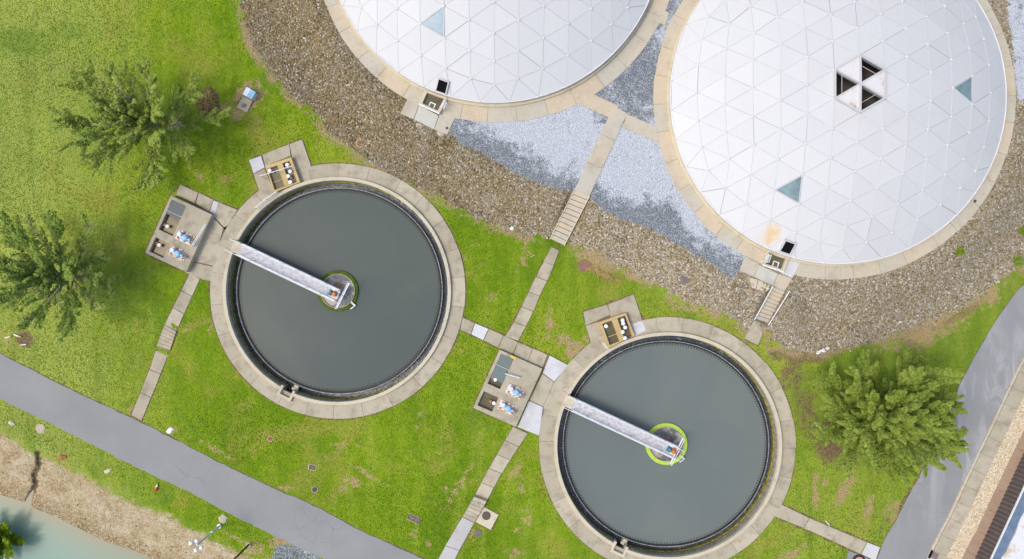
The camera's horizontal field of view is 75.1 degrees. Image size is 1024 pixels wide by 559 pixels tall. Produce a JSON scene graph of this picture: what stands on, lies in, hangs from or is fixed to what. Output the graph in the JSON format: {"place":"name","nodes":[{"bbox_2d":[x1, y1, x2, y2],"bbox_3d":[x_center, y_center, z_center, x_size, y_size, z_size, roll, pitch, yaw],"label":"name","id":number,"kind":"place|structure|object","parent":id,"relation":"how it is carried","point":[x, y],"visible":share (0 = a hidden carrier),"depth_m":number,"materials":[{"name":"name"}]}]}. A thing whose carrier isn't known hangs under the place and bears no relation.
{"place":"outdoors","nodes":[
{"label":"outdoors","id":0,"kind":"place"},
{"bbox_2d":[0,490,149,558],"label":"water","id":1,"kind":"structure","parent":0,"point":[44,535],"depth_m":66.30,"materials":[{"name":"teal liquid"}]},
{"bbox_2d":[0,521,25,558],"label":"pond willow","id":2,"kind":"object","parent":1,"relation":"in","point":[5,540],"visible":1,"depth_m":64.90,"materials":[{"name":"green plant"}]},
{"bbox_2d":[0,433,253,558],"bbox_3d":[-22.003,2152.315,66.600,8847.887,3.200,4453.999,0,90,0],"label":"dirt bank","id":3,"kind":"structure","parent":0,"point":[82,492],"depth_m":65.69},
{"bbox_2d":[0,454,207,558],"bbox_3d":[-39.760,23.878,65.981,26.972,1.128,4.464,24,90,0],"label":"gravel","id":4,"kind":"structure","parent":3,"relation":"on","point":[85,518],"depth_m":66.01,"materials":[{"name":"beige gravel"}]},
{"bbox_2d":[132,346,168,420],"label":"path","id":5,"kind":"structure","parent":0,"point":[149,385],"depth_m":64.92,"materials":[{"name":"concrete"}]},
{"bbox_2d":[165,274,199,329],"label":"path","id":6,"kind":"structure","parent":0,"point":[183,299],"depth_m":63.94,"materials":[{"name":"concrete"}]},
{"bbox_2d":[176,185,236,280],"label":"pavement","id":7,"kind":"structure","parent":0,"point":[223,216],"depth_m":63.93,"materials":[{"name":"concrete"}]},
{"bbox_2d":[0,353,421,558],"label":"road","id":8,"kind":"structure","parent":0,"point":[304,525],"depth_m":64.97,"materials":[{"name":"grey asphalt"}]},
{"bbox_2d":[210,201,218,213],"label":"pavement","id":9,"kind":"structure","parent":0,"point":[214,207],"depth_m":63.91,"materials":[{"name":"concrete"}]},
{"bbox_2d":[249,156,264,172],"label":"pavement","id":10,"kind":"structure","parent":0,"point":[257,163],"depth_m":63.91,"materials":[{"name":"concrete"}]},
{"bbox_2d":[254,140,310,194],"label":"pavement","id":11,"kind":"structure","parent":0,"point":[300,158],"depth_m":63.92,"materials":[{"name":"concrete"}]},
{"bbox_2d":[260,157,301,191],"bbox_3d":[-22.082,-9.984,63.255,3.255,1.590,2.678,-22,90,0],"label":"scum box","id":12,"kind":"object","parent":11,"relation":"on","point":[283,174],"visible":1,"depth_m":63.45,"materials":[{"name":"beige concrete"}]},
{"bbox_2d":[223,177,450,404],"bbox_3d":[-16.753,1.107,64.615,21.835,1.970,21.840,0,90,0],"label":"settling tank","id":13,"kind":"object","parent":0,"point":[245,350],"visible":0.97,"depth_m":64.39,"materials":[{"name":"concrete"}]},
{"bbox_2d":[225,239,352,308],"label":"access bridge","id":14,"kind":"structure","parent":13,"relation":"on","point":[285,271],"depth_m":63.38,"materials":[{"name":"metal"}]},
{"bbox_2d":[317,270,358,311],"bbox_3d":[-16.894,1.116,64.720,4.000,1.760,4.000,0,90,0],"label":"feed well","id":15,"kind":"object","parent":13,"relation":"in","point":[339,279],"visible":0.76,"depth_m":64.64,"materials":[{"name":"metal"}]},
{"bbox_2d":[239,190,440,391],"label":"water","id":16,"kind":"structure","parent":13,"relation":"in","point":[378,250],"depth_m":64.67,"materials":[{"name":"grey liquid"}]},
{"bbox_2d":[233,183,447,397],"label":"water","id":17,"kind":"structure","parent":13,"relation":"in","point":[428,233],"depth_m":65.22,"materials":[{"name":"grey liquid"}]},
{"bbox_2d":[183,144,639,432],"bbox_3d":[-10.492,0.052,64.038,46.439,0.100,16.154,25,90,0],"label":"joint bed","id":18,"kind":"object","parent":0,"point":[546,359],"visible":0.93,"depth_m":63.99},
{"bbox_2d":[439,517,473,558],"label":"path","id":19,"kind":"structure","parent":0,"point":[456,540],"depth_m":64.93,"materials":[{"name":"grey concrete"}]},
{"bbox_2d":[460,318,473,333],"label":"path","id":20,"kind":"structure","parent":0,"point":[467,325],"depth_m":63.94,"materials":[{"name":"concrete"}]},
{"bbox_2d":[472,323,487,339],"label":"pavement","id":21,"kind":"structure","parent":0,"point":[479,331],"depth_m":63.91,"materials":[{"name":"concrete"}]},
{"bbox_2d":[475,427,527,499],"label":"path","id":22,"kind":"structure","parent":0,"point":[515,436],"depth_m":63.95,"materials":[{"name":"concrete"}]},
{"bbox_2d":[0,0,1023,558],"bbox_3d":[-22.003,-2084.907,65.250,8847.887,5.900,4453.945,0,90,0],"label":"lawn","id":23,"kind":"structure","parent":0,"point":[516,470],"depth_m":64.00,"materials":[{"name":"green plant"}]},
{"bbox_2d":[35,424,44,432],"bbox_3d":[-46.048,14.533,64.981,0.990,0.081,0.968,0,90,0],"label":"rock","id":24,"kind":"object","parent":23,"relation":"on","point":[39,428],"visible":1,"depth_m":64.95,"materials":[{"name":"stone"}]},
{"bbox_2d":[0,209,121,344],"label":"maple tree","id":25,"kind":"object","parent":23,"relation":"on","point":[22,275],"visible":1,"depth_m":58.90,"materials":[{"name":"green plant"}]},
{"bbox_2d":[58,454,66,459],"bbox_3d":[-43.883,17.342,64.950,0.850,0.227,0.585,0,90,0],"label":"rock","id":26,"kind":"object","parent":23,"relation":"on","point":[62,457],"visible":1,"depth_m":64.91,"materials":[{"name":"stone"}]},
{"bbox_2d":[47,56,231,191],"bbox_3d":[-33.191,-13.659,59.005,15.392,10.595,12.112,0,90,0],"label":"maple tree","id":27,"kind":"object","parent":23,"relation":"on","point":[125,116],"visible":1,"depth_m":58.42,"materials":[{"name":"green plant"}]},
{"bbox_2d":[157,325,176,349],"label":"staircase","id":28,"kind":"structure","parent":23,"relation":"on","point":[167,338],"depth_m":64.40,"materials":[{"name":"concrete"}]},
{"bbox_2d":[166,427,173,433],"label":"litter","id":29,"kind":"object","parent":23,"relation":"on","point":[170,430],"visible":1,"depth_m":64.89,"materials":[{"name":"white paper"}]},
{"bbox_2d":[145,196,214,271],"bbox_3d":[-31.710,-4.351,63.420,4.343,1.360,6.020,24,90,0],"label":"valve chamber","id":30,"kind":"object","parent":23,"relation":"on","point":[185,216],"visible":0.98,"depth_m":63.28,"materials":[{"name":"concrete"}]},
{"bbox_2d":[168,245,187,261],"bbox_3d":[-31.653,-2.458,62.989,1.794,0.577,0.980,25,90,0],"label":"valve actuator","id":31,"kind":"object","parent":30,"relation":"on","point":[178,253],"visible":1,"depth_m":63.21,"materials":[{"name":"blue metal"}]},
{"bbox_2d":[175,229,194,245],"bbox_3d":[-30.971,-3.961,62.989,1.794,0.577,0.980,25,90,0],"label":"valve actuator","id":32,"kind":"object","parent":30,"relation":"on","point":[185,237],"visible":1,"depth_m":63.21,"materials":[{"name":"blue metal"}]},
{"bbox_2d":[189,524,221,552],"bbox_3d":[-28.587,24.052,62.540,0.950,4.920,1.277,-34,90,0],"label":"lamp post","id":33,"kind":"object","parent":23,"relation":"on","point":[196,540],"visible":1,"depth_m":60.38,"materials":[{"name":"metal"}]},
{"bbox_2d":[197,85,217,113],"bbox_3d":[-29.306,-17.104,63.714,2.457,0.693,2.778,-26,90,0],"label":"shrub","id":34,"kind":"object","parent":23,"relation":"on","point":[206,104],"visible":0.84,"depth_m":63.81,"materials":[{"name":"brown plant"}]},
{"bbox_2d":[218,514,227,522],"bbox_3d":[-28.226,23.367,64.966,0.908,0.143,0.874,0,90,0],"label":"rock","id":35,"kind":"object","parent":23,"relation":"on","point":[222,518],"visible":1,"depth_m":64.93,"materials":[{"name":"stone"}]},
{"bbox_2d":[234,542,250,558],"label":"signal post","id":36,"kind":"object","parent":23,"relation":"on","point":[248,544],"visible":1,"depth_m":64.05,"materials":[{"name":"metal"}]},
{"bbox_2d":[236,96,251,112],"bbox_3d":[-25.685,-16.864,63.994,1.152,0.212,1.287,25,90,0],"label":"utility pad","id":37,"kind":"object","parent":23,"relation":"on","point":[245,103],"visible":1,"depth_m":63.90,"materials":[{"name":"concrete"}]},
{"bbox_2d":[242,87,257,100],"bbox_3d":[-25.046,-17.749,63.600,1.168,1.000,0.800,30,90,0],"label":"utility box","id":38,"kind":"object","parent":37,"relation":"on","point":[250,93],"visible":1,"depth_m":63.18,"materials":[{"name":"metal"}]},
{"bbox_2d":[308,464,316,470],"bbox_3d":[-19.500,18.344,65.015,0.800,0.170,0.540,10,90,0],"label":"drain grate","id":39,"kind":"object","parent":23,"relation":"on","point":[311,467],"visible":1,"depth_m":64.97,"materials":[{"name":"metal"}]},
{"bbox_2d":[311,486,317,492],"bbox_3d":[-19.250,20.500,65.011,0.650,0.178,0.650,0,90,0],"label":"manhole cover","id":40,"kind":"object","parent":23,"relation":"on","point":[314,489],"visible":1,"depth_m":64.94,"materials":[{"name":"metal"}]},
{"bbox_2d":[210,163,464,418],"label":"walkway","id":41,"kind":"structure","parent":23,"relation":"on","point":[432,216],"depth_m":63.93,"materials":[{"name":"concrete"}]},
{"bbox_2d":[255,191,278,208],"bbox_3d":[-23.366,-7.573,63.458,2.652,0.985,0.142,-37,90,0],"label":"safety rail","id":42,"kind":"object","parent":41,"relation":"on","point":[265,199],"visible":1,"depth_m":63.19,"materials":[{"name":"silver metal"}]},
{"bbox_2d":[407,513,420,524],"bbox_3d":[-9.562,23.375,65.015,1.330,0.170,0.640,26,90,0],"label":"drain grate","id":43,"kind":"object","parent":23,"relation":"on","point":[412,517],"visible":1,"depth_m":64.94,"materials":[{"name":"metal"}]},
{"bbox_2d":[463,495,486,521],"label":"staircase","id":44,"kind":"structure","parent":23,"relation":"on","point":[474,509],"depth_m":64.45,"materials":[{"name":"concrete"}]},
{"bbox_2d":[474,530,481,536],"bbox_3d":[-3.312,24.781,65.011,0.700,0.178,0.700,0,90,0],"label":"manhole cover","id":45,"kind":"object","parent":23,"relation":"on","point":[477,533],"visible":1,"depth_m":64.94,"materials":[{"name":"metal"}]},
{"bbox_2d":[476,507,498,529],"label":"manhole slab","id":46,"kind":"structure","parent":23,"relation":"on","point":[486,518],"depth_m":64.72,"materials":[{"name":"concrete"}]},
{"bbox_2d":[473,349,541,426],"bbox_3d":[-0.409,10.377,63.530,4.463,1.140,6.115,24,90,0],"label":"valve chamber","id":47,"kind":"object","parent":23,"relation":"on","point":[506,369],"visible":1,"depth_m":63.50,"materials":[{"name":"concrete"}]},
{"bbox_2d":[497,399,516,415],"bbox_3d":[-0.410,12.248,63.209,1.794,0.577,0.980,25,90,0],"label":"valve actuator","id":48,"kind":"object","parent":47,"relation":"on","point":[506,407],"visible":1,"depth_m":63.43,"materials":[{"name":"blue metal"}]},
{"bbox_2d":[505,383,524,399],"bbox_3d":[0.353,10.722,63.209,1.794,0.577,0.980,25,90,0],"label":"valve actuator","id":49,"kind":"object","parent":47,"relation":"on","point":[514,391],"visible":1,"depth_m":63.43,"materials":[{"name":"blue metal"}]},
{"bbox_2d":[578,260,589,271],"bbox_3d":[6.923,-1.292,64.011,1.169,0.178,1.169,0,90,0],"label":"manhole cover","id":50,"kind":"object","parent":23,"relation":"on","point":[583,265],"visible":1,"depth_m":63.93,"materials":[{"name":"brown metal"}]},
{"bbox_2d":[584,264,609,283],"bbox_3d":[8.277,-0.553,63.834,2.996,0.465,1.384,27,90,0],"label":"brush pile","id":51,"kind":"object","parent":23,"relation":"on","point":[595,269],"visible":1,"depth_m":63.87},
{"bbox_2d":[592,268,623,287],"bbox_3d":[9.292,-0.186,63.851,3.434,0.449,1.339,29,90,0],"label":"brush pile","id":52,"kind":"object","parent":23,"relation":"on","point":[607,276],"visible":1,"depth_m":63.87,"materials":[{"name":"brown plant"}]},
{"bbox_2d":[847,551,867,558],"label":"valve pad","id":53,"kind":"object","parent":23,"relation":"on","point":[851,555],"visible":1,"depth_m":63.95,"materials":[{"name":"grey concrete"}]},
{"bbox_2d":[808,347,969,485],"bbox_3d":[33.898,12.108,59.176,13.852,10.257,12.239,0,90,0],"label":"maple tree","id":54,"kind":"object","parent":23,"relation":"on","point":[908,421],"visible":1,"depth_m":57.43,"materials":[{"name":"green plant"}]},
{"bbox_2d":[975,454,1023,558],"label":"building","id":55,"kind":"structure","parent":23,"relation":"on","point":[1003,538],"depth_m":62.37,"materials":[{"name":"white paint"}]},
{"bbox_2d":[484,329,546,366],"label":"path","id":56,"kind":"structure","parent":0,"point":[522,351],"depth_m":63.92,"materials":[{"name":"concrete"}]},
{"bbox_2d":[518,401,542,434],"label":"pavement","id":57,"kind":"structure","parent":0,"point":[530,420],"depth_m":63.91,"materials":[{"name":"concrete"}]},
{"bbox_2d":[506,247,558,339],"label":"path","id":58,"kind":"structure","parent":0,"point":[516,330],"depth_m":63.92,"materials":[{"name":"concrete"}]},
{"bbox_2d":[530,374,559,414],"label":"pavement","id":59,"kind":"structure","parent":0,"point":[541,393],"depth_m":63.94,"materials":[{"name":"concrete"}]},
{"bbox_2d":[543,356,567,380],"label":"pavement","id":60,"kind":"structure","parent":0,"point":[554,368],"depth_m":63.91,"materials":[{"name":"concrete"}]},
{"bbox_2d":[400,86,791,290],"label":"pavement","id":61,"kind":"structure","parent":0,"point":[748,265],"depth_m":62.24,"materials":[{"name":"beige concrete"}]},
{"bbox_2d":[414,105,777,285],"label":"pavement","id":62,"kind":"structure","parent":0,"point":[426,117],"depth_m":62.24,"materials":[{"name":"concrete"}]},
{"bbox_2d":[578,95,617,118],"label":"path","id":63,"kind":"structure","parent":0,"point":[600,105],"depth_m":62.23,"materials":[{"name":"beige concrete"}]},
{"bbox_2d":[574,109,626,195],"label":"path","id":64,"kind":"structure","parent":0,"point":[597,157],"depth_m":62.23,"materials":[{"name":"beige concrete"}]},
{"bbox_2d":[583,295,641,347],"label":"pavement","id":65,"kind":"structure","parent":0,"point":[628,306],"depth_m":63.95,"materials":[{"name":"concrete"}]},
{"bbox_2d":[598,313,633,349],"bbox_3d":[9.836,4.893,63.255,3.159,1.590,2.663,-21,90,0],"label":"scum box","id":66,"kind":"object","parent":65,"relation":"on","point":[616,329],"visible":1,"depth_m":63.45,"materials":[{"name":"beige concrete"}]},
{"bbox_2d":[237,0,1023,355],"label":"gravel bed","id":67,"kind":"object","parent":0,"point":[802,296],"visible":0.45,"depth_m":63.21,"materials":[{"name":"brown gravel"}]},
{"bbox_2d":[356,139,363,147],"bbox_3d":[-14.609,-13.071,63.982,0.812,0.178,0.812,0,90,0],"label":"manhole cover","id":68,"kind":"object","parent":67,"relation":"on","point":[358,144],"visible":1,"depth_m":63.91,"materials":[{"name":"metal"}]},
{"bbox_2d":[324,0,668,122],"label":"walkway","id":69,"kind":"structure","parent":67,"relation":"on","point":[620,62],"depth_m":62.25,"materials":[{"name":"beige concrete"}]},
{"bbox_2d":[418,90,447,114],"bbox_3d":[-7.246,-16.506,61.847,2.458,1.505,1.746,23,90,0],"label":"sump box","id":70,"kind":"object","parent":69,"relation":"on","point":[429,100],"visible":1,"depth_m":62.07,"materials":[{"name":"concrete"}]},
{"bbox_2d":[338,0,651,106],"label":"dome roof","id":71,"kind":"structure","parent":69,"relation":"on","point":[494,53],"depth_m":60.21,"materials":[{"name":"white painted metal"},{"name":"tinted glass"},{"name":"concrete"}]},
{"bbox_2d":[550,191,589,245],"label":"staircase","id":72,"kind":"structure","parent":67,"relation":"on","point":[570,212],"depth_m":63.09,"materials":[{"name":"beige concrete"}]},
{"bbox_2d":[680,275,689,282],"bbox_3d":[16.415,-0.121,63.006,0.921,0.178,0.921,0,90,0],"label":"manhole cover","id":73,"kind":"object","parent":67,"relation":"on","point":[684,279],"visible":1,"depth_m":62.92,"materials":[{"name":"metal"}]},
{"bbox_2d":[749,278,769,291],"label":"concrete slab","id":74,"kind":"structure","parent":67,"relation":"on","point":[759,284],"depth_m":62.25,"materials":[{"name":"beige concrete"}]},
{"bbox_2d":[754,286,789,324],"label":"staircase","id":75,"kind":"structure","parent":67,"relation":"on","point":[774,296],"depth_m":62.85,"materials":[{"name":"beige concrete"}]},
{"bbox_2d":[653,0,1015,279],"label":"walkway","id":76,"kind":"structure","parent":67,"relation":"on","point":[727,236],"depth_m":62.25,"materials":[{"name":"beige concrete"}]},
{"bbox_2d":[761,249,788,272],"bbox_3d":[24.523,-1.718,61.847,2.213,1.505,1.631,19,90,0],"label":"sump box","id":77,"kind":"object","parent":76,"relation":"on","point":[771,261],"visible":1,"depth_m":61.89,"materials":[{"name":"concrete"}]},
{"bbox_2d":[666,0,1006,265],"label":"dome roof","id":78,"kind":"structure","parent":76,"relation":"on","point":[834,132],"depth_m":59.24,"materials":[{"name":"white paint"}]},
{"bbox_2d":[956,246,964,255],"bbox_3d":[41.983,-2.645,62.338,0.809,0.599,0.955,0,90,0],"label":"shrub","id":79,"kind":"object","parent":67,"relation":"on","point":[960,250],"visible":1,"depth_m":62.25,"materials":[{"name":"green plant"}]},
{"bbox_2d":[1012,255,1023,266],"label":"shrub","id":80,"kind":"object","parent":67,"relation":"on","point":[1018,260],"visible":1,"depth_m":63.67,"materials":[{"name":"green plant"}]},
{"bbox_2d":[1018,226,1023,234],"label":"shrub","id":81,"kind":"object","parent":67,"relation":"on","point":[1021,230],"visible":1,"depth_m":63.72,"materials":[{"name":"green plant"}]},
{"bbox_2d":[631,321,645,334],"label":"pavement","id":82,"kind":"structure","parent":0,"point":[638,327],"depth_m":63.91,"materials":[{"name":"concrete"}]},
{"bbox_2d":[623,114,658,141],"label":"path","id":83,"kind":"structure","parent":0,"point":[638,126],"depth_m":62.22,"materials":[{"name":"beige concrete"}]},
{"bbox_2d":[272,0,1023,558],"bbox_3d":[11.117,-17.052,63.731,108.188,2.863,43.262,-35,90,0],"label":"white gravel bed","id":84,"kind":"object","parent":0,"point":[658,204],"visible":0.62,"depth_m":62.30,"materials":[{"name":"white gravel"}]},
{"bbox_2d":[658,10,668,24],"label":"path","id":85,"kind":"structure","parent":0,"point":[663,17],"depth_m":62.22,"materials":[{"name":"beige concrete"}]},
{"bbox_2d":[539,317,795,558],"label":"walkway","id":86,"kind":"structure","parent":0,"point":[571,372],"depth_m":63.93,"materials":[{"name":"concrete"}]},
{"bbox_2d":[554,332,781,558],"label":"settling tank","id":87,"kind":"object","parent":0,"point":[744,522],"visible":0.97,"depth_m":64.40,"materials":[{"name":"concrete"}]},
{"bbox_2d":[562,394,684,465],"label":"access bridge","id":88,"kind":"structure","parent":87,"relation":"on","point":[621,427],"depth_m":63.38,"materials":[{"name":"metal"}]},
{"bbox_2d":[557,336,771,549],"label":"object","id":89,"kind":"structure","parent":87,"relation":"in","point":[738,367],"depth_m":65.22,"materials":[{"name":"black metal"}]},
{"bbox_2d":[565,343,765,544],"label":"water","id":90,"kind":"structure","parent":87,"relation":"in","point":[706,404],"depth_m":64.67,"materials":[{"name":"grey liquid"}]},
{"bbox_2d":[645,423,686,464],"bbox_3d":[14.978,15.951,64.720,4.080,1.760,4.080,0,90,0],"label":"feed well","id":91,"kind":"object","parent":90,"relation":"in","point":[668,432],"visible":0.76,"depth_m":64.61,"materials":[{"name":"metal"}]},
{"bbox_2d":[744,321,764,344],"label":"path","id":92,"kind":"structure","parent":0,"point":[754,333],"depth_m":63.88,"materials":[{"name":"concrete"}]},
{"bbox_2d":[781,260,798,277],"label":"pavement","id":93,"kind":"structure","parent":0,"point":[790,268],"depth_m":62.23,"materials":[{"name":"concrete"}]},
{"bbox_2d":[775,505,865,553],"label":"path","id":94,"kind":"structure","parent":0,"point":[855,544],"depth_m":63.92,"materials":[{"name":"concrete"}]},
{"bbox_2d":[862,542,879,558],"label":"path","id":95,"kind":"structure","parent":0,"point":[871,551],"depth_m":63.94,"materials":[{"name":"concrete"}]},
{"bbox_2d":[877,285,1023,558],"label":"road","id":96,"kind":"structure","parent":0,"point":[913,532],"depth_m":63.97,"materials":[{"name":"grey asphalt"}]},
{"bbox_2d":[930,363,1023,558],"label":"sidewalk","id":97,"kind":"structure","parent":0,"point":[953,527],"depth_m":63.87,"materials":[{"name":"concrete"}]},
{"bbox_2d":[926,356,1023,558],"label":"kerb","id":98,"kind":"structure","parent":97,"relation":"on","point":[978,453],"depth_m":63.86,"materials":[{"name":"beige concrete"}]},
{"bbox_2d":[928,550,938,558],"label":"kerb inlet","id":99,"kind":"object","parent":98,"relation":"on","point":[933,555],"visible":1,"depth_m":63.84,"materials":[{"name":"metal"}]},
{"bbox_2d":[946,396,1023,558],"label":"gravel strip","id":100,"kind":"object","parent":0,"point":[986,491],"visible":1,"depth_m":63.92,"materials":[{"name":"beige gravel"}]},
{"bbox_2d":[962,431,1023,558],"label":"apron","id":101,"kind":"object","parent":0,"point":[974,545],"visible":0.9,"depth_m":63.90,"materials":[{"name":"brown concrete"}]}
]}

